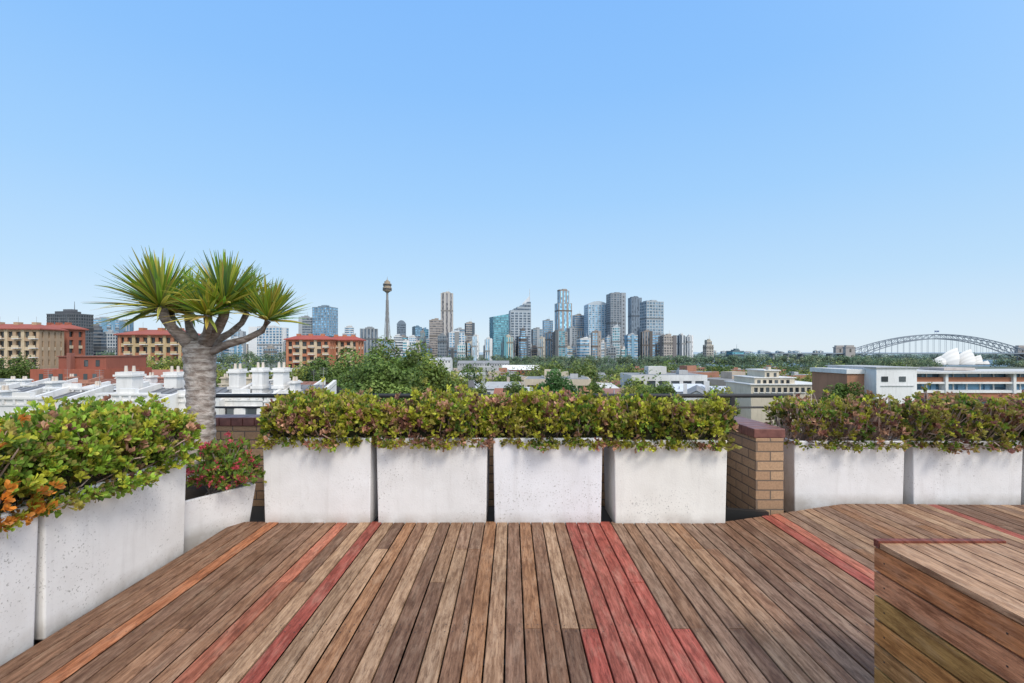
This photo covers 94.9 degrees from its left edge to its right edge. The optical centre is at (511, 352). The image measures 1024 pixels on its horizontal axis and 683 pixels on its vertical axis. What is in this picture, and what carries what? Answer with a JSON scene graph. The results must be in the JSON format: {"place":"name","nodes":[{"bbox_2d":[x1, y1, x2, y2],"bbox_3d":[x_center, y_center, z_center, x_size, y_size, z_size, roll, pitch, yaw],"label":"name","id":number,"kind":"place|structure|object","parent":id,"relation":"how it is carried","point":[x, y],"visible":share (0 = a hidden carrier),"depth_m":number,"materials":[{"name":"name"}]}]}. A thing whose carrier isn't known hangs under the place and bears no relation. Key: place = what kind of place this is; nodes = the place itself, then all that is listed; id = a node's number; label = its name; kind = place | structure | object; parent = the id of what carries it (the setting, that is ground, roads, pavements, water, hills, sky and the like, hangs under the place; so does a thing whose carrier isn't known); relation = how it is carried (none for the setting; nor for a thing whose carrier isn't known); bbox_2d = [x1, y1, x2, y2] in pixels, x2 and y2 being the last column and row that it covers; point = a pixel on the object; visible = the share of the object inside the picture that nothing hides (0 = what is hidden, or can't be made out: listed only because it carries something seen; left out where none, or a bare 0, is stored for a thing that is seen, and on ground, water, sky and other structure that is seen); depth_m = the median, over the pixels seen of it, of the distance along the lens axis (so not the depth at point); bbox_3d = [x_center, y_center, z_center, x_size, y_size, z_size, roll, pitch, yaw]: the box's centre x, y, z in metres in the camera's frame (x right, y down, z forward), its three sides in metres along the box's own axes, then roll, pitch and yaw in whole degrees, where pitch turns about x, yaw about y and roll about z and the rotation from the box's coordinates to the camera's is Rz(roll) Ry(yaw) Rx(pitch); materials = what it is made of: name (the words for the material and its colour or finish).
{"place":"outdoors","nodes":[
{"label":"outdoors","id":0,"kind":"place"},
{"bbox_2d":[0,0,1023,351],"label":"sky","id":1,"kind":"structure","parent":0,"point":[776,175],"materials":[{"name":"blue"}]},
{"bbox_2d":[216,355,1023,372],"bbox_3d":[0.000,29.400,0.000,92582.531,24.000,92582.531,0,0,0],"label":"ground","id":2,"kind":"structure","parent":0,"point":[975,367],"depth_m":970.53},
{"bbox_2d":[0,352,39,378],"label":"street tree","id":3,"kind":"object","parent":2,"relation":"on","point":[19,373],"visible":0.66,"depth_m":109.97,"materials":[{"name":"green plant"}]},
{"bbox_2d":[0,372,51,395],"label":"white terrace house","id":4,"kind":"structure","parent":2,"relation":"on","point":[38,390],"depth_m":33.94,"materials":[{"name":"paint"}]},
{"bbox_2d":[0,316,67,371],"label":"brick apartment building","id":5,"kind":"structure","parent":2,"relation":"on","point":[44,344],"depth_m":151.21,"materials":[{"name":"beige brick"}]},
{"bbox_2d":[0,369,77,386],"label":"white terrace house","id":6,"kind":"structure","parent":2,"relation":"on","point":[24,381],"depth_m":46.92,"materials":[{"name":"paint"}]},
{"bbox_2d":[0,370,115,416],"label":"white terrace house","id":7,"kind":"structure","parent":2,"relation":"on","point":[10,399],"depth_m":27.87,"materials":[{"name":"paint"}]},
{"bbox_2d":[46,322,88,355],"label":"brick apartment building","id":8,"kind":"structure","parent":2,"relation":"on","point":[74,339],"depth_m":167.24,"materials":[{"name":"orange brick"}]},
{"bbox_2d":[46,302,93,355],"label":"hotel tower","id":9,"kind":"structure","parent":2,"relation":"on","point":[74,317],"depth_m":701.52,"materials":[{"name":"paint"}]},
{"bbox_2d":[30,353,151,381],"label":"red brick building","id":10,"kind":"structure","parent":2,"relation":"on","point":[90,367],"depth_m":73.00,"materials":[{"name":"brick"}]},
{"bbox_2d":[42,377,149,392],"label":"white terrace house","id":11,"kind":"structure","parent":2,"relation":"on","point":[54,383],"depth_m":32.51,"materials":[{"name":"paint"}]},
{"bbox_2d":[65,370,129,386],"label":"white terrace house","id":12,"kind":"structure","parent":2,"relation":"on","point":[88,382],"depth_m":50.93,"materials":[{"name":"paint"}]},
{"bbox_2d":[93,324,106,355],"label":"office tower","id":13,"kind":"structure","parent":2,"relation":"on","point":[99,343],"depth_m":759.63,"materials":[{"name":"paint"}]},
{"bbox_2d":[93,317,118,332],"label":"office tower","id":14,"kind":"structure","parent":2,"relation":"on","point":[108,326],"depth_m":1495.41,"materials":[{"name":"glass"}]},
{"bbox_2d":[103,325,117,354],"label":"office tower","id":15,"kind":"structure","parent":2,"relation":"on","point":[112,342],"depth_m":1098.54,"materials":[{"name":"paint"}]},
{"bbox_2d":[95,366,215,410],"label":"white terrace house","id":16,"kind":"structure","parent":2,"relation":"on","point":[129,385],"depth_m":29.51,"materials":[{"name":"paint"}]},
{"bbox_2d":[113,322,199,366],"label":"brick apartment building","id":17,"kind":"structure","parent":2,"relation":"on","point":[145,341],"depth_m":150.03,"materials":[{"name":"brick"}]},
{"bbox_2d":[155,356,183,371],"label":"street tree","id":18,"kind":"object","parent":2,"relation":"on","point":[174,364],"visible":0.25,"depth_m":108.48,"materials":[{"name":"green plant"}]},
{"bbox_2d":[159,366,251,414],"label":"white terrace house","id":19,"kind":"structure","parent":2,"relation":"on","point":[172,379],"depth_m":31.55,"materials":[{"name":"paint"}]},
{"bbox_2d":[216,362,289,414],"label":"white terrace house","id":20,"kind":"structure","parent":2,"relation":"on","point":[259,382],"depth_m":32.46,"materials":[{"name":"paint"}]},
{"bbox_2d":[248,322,288,361],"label":"apartment tower","id":21,"kind":"structure","parent":2,"relation":"on","point":[275,335],"depth_m":1391.26,"materials":[{"name":"paint"}]},
{"bbox_2d":[289,361,319,380],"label":"street tree","id":22,"kind":"object","parent":2,"relation":"on","point":[300,373],"visible":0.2,"depth_m":99.17,"materials":[{"name":"green plant"}]},
{"bbox_2d":[299,315,311,334],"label":"office tower","id":23,"kind":"structure","parent":2,"relation":"on","point":[304,329],"depth_m":1495.74,"materials":[{"name":"paint"}]},
{"bbox_2d":[263,362,354,405],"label":"white terrace house","id":24,"kind":"structure","parent":2,"relation":"on","point":[281,378],"depth_m":32.73,"materials":[{"name":"paint"}]},
{"bbox_2d":[283,334,337,368],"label":"brick apartment building","id":25,"kind":"structure","parent":2,"relation":"on","point":[304,348],"depth_m":190.13,"materials":[{"name":"orange brick"}]},
{"bbox_2d":[312,305,337,336],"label":"glass tower","id":26,"kind":"structure","parent":2,"relation":"on","point":[325,319],"depth_m":1493.58,"materials":[{"name":"glass"}]},
{"bbox_2d":[302,347,369,388],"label":"fig tree","id":27,"kind":"object","parent":2,"relation":"on","point":[330,373],"visible":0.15,"depth_m":86.02,"materials":[{"name":"green plant"}]},
{"bbox_2d":[332,332,365,367],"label":"brick apartment building","id":28,"kind":"structure","parent":2,"relation":"on","point":[352,342],"depth_m":200.27,"materials":[{"name":"orange brick"}]},
{"bbox_2d":[360,327,377,355],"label":"office tower","id":29,"kind":"structure","parent":2,"relation":"on","point":[369,335],"depth_m":1443.89,"materials":[{"name":"paint"}]},
{"bbox_2d":[335,353,427,404],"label":"fig tree","id":30,"kind":"object","parent":2,"relation":"on","point":[381,379],"visible":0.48,"depth_m":70.61,"materials":[{"name":"green plant"}]},
{"bbox_2d":[378,278,391,347],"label":"observation tower","id":31,"kind":"structure","parent":2,"relation":"on","point":[387,285],"depth_m":1855.23,"materials":[{"name":"paint"}]},
{"bbox_2d":[363,335,448,379],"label":"fig tree","id":32,"kind":"object","parent":2,"relation":"on","point":[409,362],"visible":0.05,"depth_m":93.23,"materials":[{"name":"green plant"}]},
{"bbox_2d":[406,353,459,393],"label":"fig tree","id":33,"kind":"object","parent":2,"relation":"on","point":[439,377],"visible":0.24,"depth_m":77.51,"materials":[{"name":"green plant"}]},
{"bbox_2d":[429,318,442,356],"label":"office tower","id":34,"kind":"structure","parent":2,"relation":"on","point":[435,327],"depth_m":1593.43,"materials":[{"name":"paint"}]},
{"bbox_2d":[438,333,446,356],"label":"city building","id":35,"kind":"structure","parent":2,"relation":"on","point":[442,344],"depth_m":1429.70,"materials":[{"name":"paint"}]},
{"bbox_2d":[441,291,452,355],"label":"residential tower","id":36,"kind":"structure","parent":2,"relation":"on","point":[447,307],"depth_m":1743.98,"materials":[{"name":"paint"}]},
{"bbox_2d":[448,327,464,348],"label":"office tower","id":37,"kind":"structure","parent":2,"relation":"on","point":[455,338],"depth_m":1541.38,"materials":[{"name":"paint"}]},
{"bbox_2d":[457,361,508,370],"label":"warehouse","id":38,"kind":"structure","parent":2,"relation":"on","point":[494,364],"depth_m":480.00,"materials":[{"name":"paint"}]},
{"bbox_2d":[489,314,508,360],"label":"glass tower","id":39,"kind":"structure","parent":2,"relation":"on","point":[498,328],"depth_m":1591.45,"materials":[{"name":"glass"}]},
{"bbox_2d":[484,382,520,393],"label":"warehouse","id":40,"kind":"structure","parent":2,"relation":"on","point":[491,387],"depth_m":123.45,"materials":[{"name":"paint"}]},
{"bbox_2d":[502,335,512,358],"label":"city building","id":41,"kind":"structure","parent":2,"relation":"on","point":[507,345],"depth_m":1379.17,"materials":[{"name":"glass"}]},
{"bbox_2d":[503,382,529,403],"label":"street tree","id":42,"kind":"object","parent":2,"relation":"on","point":[515,387],"visible":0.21,"depth_m":69.83,"materials":[{"name":"green plant"}]},
{"bbox_2d":[509,290,530,360],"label":"spired office tower","id":43,"kind":"structure","parent":2,"relation":"on","point":[519,317],"depth_m":1641.24,"materials":[{"name":"paint"}]},
{"bbox_2d":[519,326,526,361],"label":"city building","id":44,"kind":"structure","parent":2,"relation":"on","point":[522,344],"depth_m":1432.50,"materials":[{"name":"glass"}]},
{"bbox_2d":[545,331,551,359],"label":"city building","id":45,"kind":"structure","parent":2,"relation":"on","point":[548,343],"depth_m":1761.49,"materials":[{"name":"glass"}]},
{"bbox_2d":[532,368,582,393],"bbox_3d":[6.076,9.980,62.066,7.247,15.859,6.650,0,0,0],"label":"pine tree","id":46,"kind":"object","parent":2,"relation":"on","point":[555,383],"visible":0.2,"depth_m":60.78,"materials":[{"name":"green plant"}]},
{"bbox_2d":[524,369,590,390],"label":"apartment block","id":47,"kind":"structure","parent":2,"relation":"on","point":[529,381],"depth_m":106.06,"materials":[{"name":"paint"}]},
{"bbox_2d":[95,350,1023,388],"bbox_3d":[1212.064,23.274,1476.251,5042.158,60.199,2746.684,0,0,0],"label":"distant trees","id":48,"kind":"object","parent":2,"relation":"on","point":[820,360],"visible":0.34,"depth_m":810.69,"materials":[{"name":"green plant"}]},
{"bbox_2d":[554,328,564,356],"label":"city building","id":49,"kind":"structure","parent":2,"relation":"on","point":[559,341],"depth_m":1443.66,"materials":[{"name":"glass"}]},
{"bbox_2d":[555,289,571,331],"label":"glass tower","id":50,"kind":"structure","parent":2,"relation":"on","point":[563,312],"depth_m":1695.95,"materials":[{"name":"glass"}]},
{"bbox_2d":[577,333,590,357],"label":"office tower","id":51,"kind":"structure","parent":2,"relation":"on","point":[583,346],"depth_m":1444.85,"materials":[{"name":"glass"}]},
{"bbox_2d":[567,359,601,382],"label":"street tree","id":52,"kind":"object","parent":2,"relation":"on","point":[585,364],"visible":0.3,"depth_m":216.72,"materials":[{"name":"green plant"}]},
{"bbox_2d":[584,301,605,338],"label":"curved roof tower","id":53,"kind":"structure","parent":2,"relation":"on","point":[594,315],"depth_m":1740.60,"materials":[{"name":"glass"}]},
{"bbox_2d":[591,330,600,358],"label":"city building","id":54,"kind":"structure","parent":2,"relation":"on","point":[595,343],"depth_m":1383.92,"materials":[{"name":"glass"}]},
{"bbox_2d":[606,292,625,345],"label":"office tower","id":55,"kind":"structure","parent":2,"relation":"on","point":[615,308],"depth_m":1693.86,"materials":[{"name":"glass"}]},
{"bbox_2d":[612,323,619,357],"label":"city building","id":56,"kind":"structure","parent":2,"relation":"on","point":[616,336],"depth_m":1476.07,"materials":[{"name":"glass"}]},
{"bbox_2d":[624,331,637,359],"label":"office tower","id":57,"kind":"structure","parent":2,"relation":"on","point":[631,343],"depth_m":1544.23,"materials":[{"name":"glass"}]},
{"bbox_2d":[616,377,652,393],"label":"street tree","id":58,"kind":"object","parent":2,"relation":"on","point":[632,389],"visible":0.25,"depth_m":65.04,"materials":[{"name":"green plant"}]},
{"bbox_2d":[628,296,641,358],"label":"office tower","id":59,"kind":"structure","parent":2,"relation":"on","point":[634,314],"depth_m":1894.85,"materials":[{"name":"glass"}]},
{"bbox_2d":[640,330,652,358],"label":"city building","id":60,"kind":"structure","parent":2,"relation":"on","point":[646,343],"depth_m":1571.36,"materials":[{"name":"paint"}]},
{"bbox_2d":[640,300,663,333],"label":"glass tower","id":61,"kind":"structure","parent":2,"relation":"on","point":[652,315],"depth_m":1643.23,"materials":[{"name":"glass"}]},
{"bbox_2d":[635,381,676,402],"bbox_3d":[18.655,10.721,59.840,5.509,14.376,5.009,0,0,0],"label":"street tree","id":62,"kind":"object","parent":2,"relation":"on","point":[666,389],"visible":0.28,"depth_m":59.29,"materials":[{"name":"green plant"}]},
{"bbox_2d":[620,366,706,390],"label":"apartment block","id":63,"kind":"structure","parent":2,"relation":"on","point":[681,376],"depth_m":112.57,"materials":[{"name":"paint"}]},
{"bbox_2d":[658,334,676,362],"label":"apartment tower","id":64,"kind":"structure","parent":2,"relation":"on","point":[667,343],"depth_m":1445.21,"materials":[{"name":"paint"}]},
{"bbox_2d":[677,333,685,361],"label":"apartment tower","id":65,"kind":"structure","parent":2,"relation":"on","point":[681,343],"depth_m":1498.14,"materials":[{"name":"paint"}]},
{"bbox_2d":[667,366,718,377],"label":"apartment block","id":66,"kind":"structure","parent":2,"relation":"on","point":[691,369],"depth_m":152.44,"materials":[{"name":"paint"}]},
{"bbox_2d":[680,381,709,400],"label":"terrace house","id":67,"kind":"structure","parent":2,"relation":"on","point":[696,388],"depth_m":90.36,"materials":[{"name":"paint"}]},
{"bbox_2d":[697,385,740,415],"bbox_3d":[25.033,10.992,57.822,5.220,13.835,5.042,0,0,0],"label":"street tree","id":68,"kind":"object","parent":2,"relation":"on","point":[721,391],"visible":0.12,"depth_m":57.06,"materials":[{"name":"green plant"}]},
{"bbox_2d":[707,371,744,385],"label":"apartment block","id":69,"kind":"structure","parent":2,"relation":"on","point":[723,378],"depth_m":129.07,"materials":[{"name":"paint"}]},
{"bbox_2d":[725,367,811,430],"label":"art deco apartment building","id":70,"kind":"structure","parent":2,"relation":"on","point":[768,380],"depth_m":85.91,"materials":[{"name":"paint"}]},
{"bbox_2d":[819,382,868,405],"bbox_3d":[42.299,10.793,59.749,5.570,14.240,4.319,0,0,0],"label":"street tree","id":71,"kind":"object","parent":2,"relation":"on","point":[840,390],"visible":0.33,"depth_m":59.04,"materials":[{"name":"green plant"}]},
{"bbox_2d":[810,364,1023,425],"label":"modern apartment block","id":72,"kind":"structure","parent":2,"relation":"on","point":[899,382],"depth_m":59.00,"materials":[{"name":"paint"}]},
{"bbox_2d":[935,348,996,364],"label":"opera house","id":73,"kind":"structure","parent":2,"relation":"on","point":[955,357],"depth_m":1242.29,"materials":[{"name":"tile"}]},
{"bbox_3d":[2.300,9.730,-0.500,11.400,16.340,11.000,0,0,0],"label":"apartment building","id":74,"kind":"object","parent":2,"relation":"on","visible":0},
{"bbox_2d":[34,506,786,658],"bbox_3d":[2.255,1.556,-0.455,11.290,0.001,10.890,0,0,0],"label":"roof membrane","id":75,"kind":"object","parent":74,"relation":"on","point":[257,513],"depth_m":3.51,"materials":[{"name":"paint"}]},
{"bbox_2d":[0,503,37,665],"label":"concrete planter","id":76,"kind":"object","parent":75,"relation":"on","point":[18,556],"visible":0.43,"depth_m":2.20,"materials":[{"name":"concrete"}]},
{"bbox_2d":[0,413,66,538],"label":"succulent hedge","id":77,"kind":"object","parent":76,"relation":"in","point":[14,445],"visible":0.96,"depth_m":2.17,"materials":[{"name":"green plant"}]},
{"bbox_2d":[17,457,185,639],"bbox_3d":[-2.533,1.083,2.822,0.455,0.695,1.015,0,0,0],"label":"concrete planter","id":78,"kind":"object","parent":75,"relation":"on","point":[92,555],"visible":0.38,"depth_m":2.65,"materials":[{"name":"concrete"}]},
{"bbox_2d":[0,391,205,517],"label":"succulent hedge","id":79,"kind":"object","parent":78,"relation":"in","point":[105,440],"visible":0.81,"depth_m":2.68,"materials":[{"name":"green plant"}]},
{"bbox_2d":[184,477,255,552],"bbox_3d":[-2.630,1.325,3.840,0.753,0.450,0.648,0,0,30],"label":"white tapered pot","id":80,"kind":"object","parent":75,"relation":"on","point":[208,516],"visible":0.24,"depth_m":3.68,"materials":[{"name":"paint"}]},
{"bbox_2d":[82,246,312,474],"bbox_3d":[-2.517,0.074,4.016,1.658,1.877,1.318,0,0,0],"label":"dragon tree","id":81,"kind":"object","parent":80,"relation":"in","point":[166,296],"visible":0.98,"depth_m":3.84,"materials":[{"name":"green plant"}]},
{"bbox_2d":[186,431,266,495],"bbox_3d":[-2.309,0.902,3.788,0.624,0.528,0.602,0,0,0],"label":"flowering shrub","id":82,"kind":"object","parent":80,"relation":"in","point":[225,470],"visible":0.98,"depth_m":3.70,"materials":[{"name":"green plant"}]},
{"bbox_2d":[215,414,723,505],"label":"brick parapet","id":83,"kind":"structure","parent":75,"relation":"on","point":[246,426],"depth_m":4.74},
{"bbox_2d":[215,394,792,416],"bbox_3d":[-0.200,0.685,4.860,6.200,0.511,0.041,0,0,0],"label":"handrail","id":84,"kind":"object","parent":83,"relation":"on","point":[732,397],"visible":0.17,"depth_m":4.85,"materials":[{"name":"metal"}]},
{"bbox_2d":[725,507,768,520],"bbox_3d":[1.886,1.460,4.295,0.322,0.180,0.789,0,0,-30],"label":"gutter tray","id":85,"kind":"object","parent":75,"relation":"on","point":[732,514],"visible":0.14,"depth_m":4.07,"materials":[{"name":"metal"}]},
{"bbox_2d":[726,417,784,514],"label":"brick pier","id":86,"kind":"structure","parent":75,"relation":"on","point":[755,473],"depth_m":4.20,"materials":[{"name":"brick"}]},
{"bbox_2d":[784,433,903,512],"bbox_3d":[3.135,1.183,4.570,1.030,0.715,0.420,0,0,0],"label":"concrete planter","id":87,"kind":"object","parent":75,"relation":"on","point":[815,477],"visible":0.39,"depth_m":4.37,"materials":[{"name":"concrete"}]},
{"bbox_2d":[762,389,916,452],"bbox_3d":[3.144,0.636,4.577,1.205,0.569,0.819,0,0,0],"label":"succulent hedge","id":88,"kind":"object","parent":87,"relation":"in","point":[834,414],"visible":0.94,"depth_m":4.36,"materials":[{"name":"green plant"}]},
{"bbox_2d":[888,436,1022,504],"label":"concrete planter","id":89,"kind":"object","parent":75,"relation":"on","point":[933,475],"visible":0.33,"depth_m":4.38,"materials":[{"name":"concrete"}]},
{"bbox_2d":[874,382,1023,454],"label":"succulent hedge","id":90,"kind":"object","parent":89,"relation":"in","point":[937,420],"visible":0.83,"depth_m":4.34,"materials":[{"name":"green plant"}]},
{"bbox_2d":[1021,450,1023,504],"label":"concrete planter","id":91,"kind":"object","parent":75,"relation":"on","point":[1022,491],"depth_m":4.46,"materials":[{"name":"concrete"}]},
{"bbox_2d":[982,389,1023,440],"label":"succulent hedge","id":92,"kind":"object","parent":91,"relation":"in","point":[1019,402],"visible":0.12,"depth_m":4.68,"materials":[{"name":"green plant"}]},
{"bbox_2d":[0,504,1023,682],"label":"timber deck","id":93,"kind":"structure","parent":74,"relation":"on","point":[788,597],"depth_m":2.60,"materials":[{"name":"brown wood"}]},
{"bbox_2d":[263,436,377,523],"bbox_3d":[-1.601,1.067,4.080,0.889,0.725,0.460,0,0,0],"label":"concrete planter","id":94,"kind":"object","parent":93,"relation":"on","point":[303,484],"visible":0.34,"depth_m":3.86,"materials":[{"name":"concrete"}]},
{"bbox_2d":[252,377,381,452],"bbox_3d":[-1.599,0.514,4.078,1.049,0.584,0.806,0,0,0],"label":"succulent hedge","id":95,"kind":"object","parent":94,"relation":"in","point":[326,415],"visible":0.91,"depth_m":3.83,"materials":[{"name":"green plant"}]},
{"bbox_2d":[377,436,488,525],"bbox_3d":[-0.658,1.067,4.080,0.911,0.725,0.460,0,0,0],"label":"concrete planter","id":96,"kind":"object","parent":93,"relation":"on","point":[421,485],"visible":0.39,"depth_m":3.86,"materials":[{"name":"concrete"}]},
{"bbox_2d":[368,379,496,451],"bbox_3d":[-0.662,0.518,4.080,1.092,0.568,0.787,0,0,0],"label":"succulent hedge","id":97,"kind":"object","parent":96,"relation":"in","point":[440,416],"visible":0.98,"depth_m":3.85,"materials":[{"name":"green plant"}]},
{"bbox_2d":[493,436,601,525],"bbox_3d":[0.294,1.067,4.080,0.899,0.725,0.460,0,0,0],"label":"concrete planter","id":98,"kind":"object","parent":93,"relation":"on","point":[563,484],"visible":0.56,"depth_m":3.86,"materials":[{"name":"concrete"}]},
{"bbox_2d":[484,384,612,453],"bbox_3d":[0.293,0.528,4.087,1.070,0.544,0.803,0,0,0],"label":"succulent hedge","id":99,"kind":"object","parent":98,"relation":"in","point":[547,415],"visible":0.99,"depth_m":3.84,"materials":[{"name":"green plant"}]},
{"bbox_2d":[604,435,726,524],"bbox_3d":[1.298,1.075,4.065,0.927,0.710,0.460,0,0,0],"label":"concrete planter","id":100,"kind":"object","parent":93,"relation":"on","point":[664,485],"visible":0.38,"depth_m":3.84,"materials":[{"name":"concrete"}]},
{"bbox_2d":[600,389,741,453],"bbox_3d":[1.301,0.566,4.066,1.095,0.504,0.796,0,0,0],"label":"succulent hedge","id":101,"kind":"object","parent":100,"relation":"in","point":[677,419],"visible":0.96,"depth_m":3.83,"materials":[{"name":"green plant"}]},
{"bbox_2d":[874,538,1023,682],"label":"timber storage box","id":102,"kind":"object","parent":93,"relation":"on","point":[948,610],"visible":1,"depth_m":1.61,"materials":[{"name":"brown wood"}]},
{"bbox_2d":[479,352,1013,354],"bbox_3d":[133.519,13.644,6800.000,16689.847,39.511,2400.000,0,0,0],"label":"distant hills","id":103,"kind":"structure","parent":0,"point":[480,353],"depth_m":5965.74,"materials":[{"name":"plant"}]},
{"bbox_2d":[670,360,1021,365],"bbox_3d":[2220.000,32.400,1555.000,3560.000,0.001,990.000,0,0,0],"label":"harbour water","id":104,"kind":"structure","parent":0,"point":[990,361],"depth_m":1244.56,"materials":[{"name":"blue liquid"}]},
{"bbox_2d":[832,345,855,357],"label":"stone pylon","id":105,"kind":"object","parent":104,"relation":"in","point":[848,350],"visible":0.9,"depth_m":1700.30,"materials":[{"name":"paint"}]},
{"bbox_2d":[765,330,1023,360],"bbox_3d":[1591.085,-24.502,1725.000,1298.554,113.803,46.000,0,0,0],"label":"steel arch bridge","id":106,"kind":"structure","parent":104,"relation":"on","point":[958,339],"depth_m":1709.54,"materials":[{"name":"metal"}]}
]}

